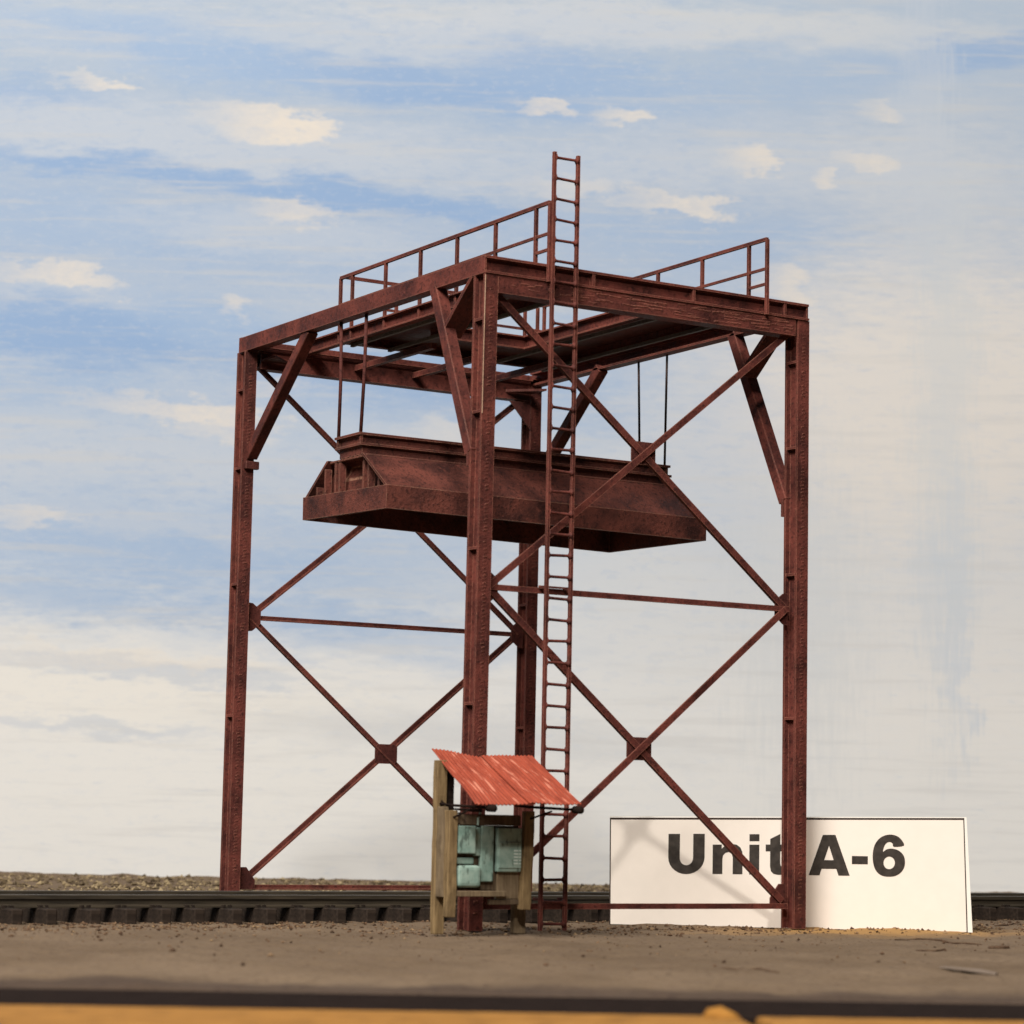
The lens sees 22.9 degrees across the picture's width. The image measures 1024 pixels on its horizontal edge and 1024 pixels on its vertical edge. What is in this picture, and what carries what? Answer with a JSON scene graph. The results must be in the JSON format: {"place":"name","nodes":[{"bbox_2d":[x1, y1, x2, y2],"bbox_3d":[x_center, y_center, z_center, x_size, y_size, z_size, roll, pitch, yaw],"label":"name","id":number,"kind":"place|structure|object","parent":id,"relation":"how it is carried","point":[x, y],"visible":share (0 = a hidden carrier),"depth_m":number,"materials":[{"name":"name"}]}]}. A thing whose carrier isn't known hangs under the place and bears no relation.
{"place":"outdoors","nodes":[
{"label":"outdoors","id":0,"kind":"place"},
{"bbox_2d":[0,0,1023,892],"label":"sky","id":1,"kind":"structure","parent":0,"point":[192,192],"depth_m":63.31,"materials":[{"name":"blue paint"}]},
{"bbox_2d":[0,871,1023,1004],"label":"ground","id":2,"kind":"structure","parent":0,"point":[504,965],"depth_m":29.52,"materials":[{"name":"soil"}]},
{"bbox_2d":[0,873,608,891],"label":"gravel","id":3,"kind":"structure","parent":2,"relation":"on","point":[156,880],"depth_m":55.69,"materials":[{"name":"grey gravel"}]},
{"bbox_2d":[430,748,583,933],"bbox_3d":[-0.098,4.649,35.607,1.842,2.606,1.715,5,-8,-31],"label":"switch kiosk","id":4,"kind":"object","parent":2,"relation":"on","point":[479,851],"visible":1,"depth_m":35.63,"materials":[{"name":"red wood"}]},
{"bbox_2d":[0,890,1023,924],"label":"railway track","id":5,"kind":"structure","parent":2,"relation":"on","point":[49,907],"depth_m":38.71,"materials":[{"name":"metal"}]},
{"bbox_2d":[0,919,1023,969],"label":"dirt crumbs","id":6,"kind":"object","parent":2,"relation":"on","point":[172,949],"visible":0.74,"depth_m":36.84,"materials":[{"name":"brown soil"}]},
{"bbox_2d":[721,967,778,972],"bbox_3d":[2.681,5.193,28.677,0.059,0.068,1.049,6,-9,-36],"label":"twig","id":7,"kind":"object","parent":2,"relation":"on","point":[757,968],"visible":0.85,"depth_m":28.55,"materials":[{"name":"brown wood"}]},
{"bbox_2d":[609,816,972,932],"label":"name board","id":8,"kind":"object","parent":2,"relation":"on","point":[890,872],"visible":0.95,"depth_m":40.45,"materials":[{"name":"white plastic"}]},
{"bbox_2d":[916,948,944,951],"bbox_3d":[5.665,5.911,34.056,0.508,0.049,0.091,5,-8,-31],"label":"twig","id":9,"kind":"object","parent":2,"relation":"on","point":[937,950],"visible":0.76,"depth_m":34.02,"materials":[{"name":"brown wood"}]},
{"bbox_2d":[894,938,981,944],"bbox_3d":[6.213,6.261,36.845,0.060,0.063,1.717,6,-9,-37],"label":"twig","id":10,"kind":"object","parent":2,"relation":"on","point":[945,941],"visible":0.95,"depth_m":36.78,"materials":[{"name":"brown wood"}]},
{"bbox_2d":[939,966,997,974],"bbox_3d":[5.290,5.284,29.117,0.212,0.047,0.936,5,-8,-31],"label":"bark flake","id":11,"kind":"object","parent":2,"relation":"on","point":[971,970],"visible":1,"depth_m":29.05,"materials":[{"name":"brown"}]},
{"bbox_2d":[988,946,1009,948],"bbox_3d":[6.782,6.058,35.154,0.299,0.055,0.086,2,-7,-6],"label":"twig","id":12,"kind":"object","parent":2,"relation":"on","point":[998,947],"visible":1,"depth_m":35.14,"materials":[{"name":"brown wood"}]},
{"bbox_2d":[219,151,808,930],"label":"steel tower","id":13,"kind":"structure","parent":0,"point":[641,319],"depth_m":40.49,"materials":[{"name":"brown metal"}]},
{"bbox_2d":[303,314,705,552],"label":"hanging hood","id":14,"kind":"object","parent":13,"relation":"hanging from","point":[394,482],"visible":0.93,"depth_m":42.13,"materials":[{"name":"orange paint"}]},
{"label":"table frame","id":15,"kind":"structure","parent":0,"visible":0},
{"bbox_2d":[0,1004,748,1023],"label":"wooden plank","id":16,"kind":"object","parent":15,"relation":"on","point":[36,1014],"visible":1,"depth_m":21.26,"materials":[{"name":"orange wood"}]},
{"bbox_2d":[0,988,1023,1023],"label":"edge trim","id":17,"kind":"structure","parent":15,"relation":"attached to","point":[750,1011],"depth_m":23.36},
{"bbox_2d":[756,1017,1023,1023],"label":"wooden plank","id":18,"kind":"object","parent":15,"relation":"on","point":[787,1020],"visible":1,"depth_m":21.96,"materials":[{"name":"orange wood"}]}
]}

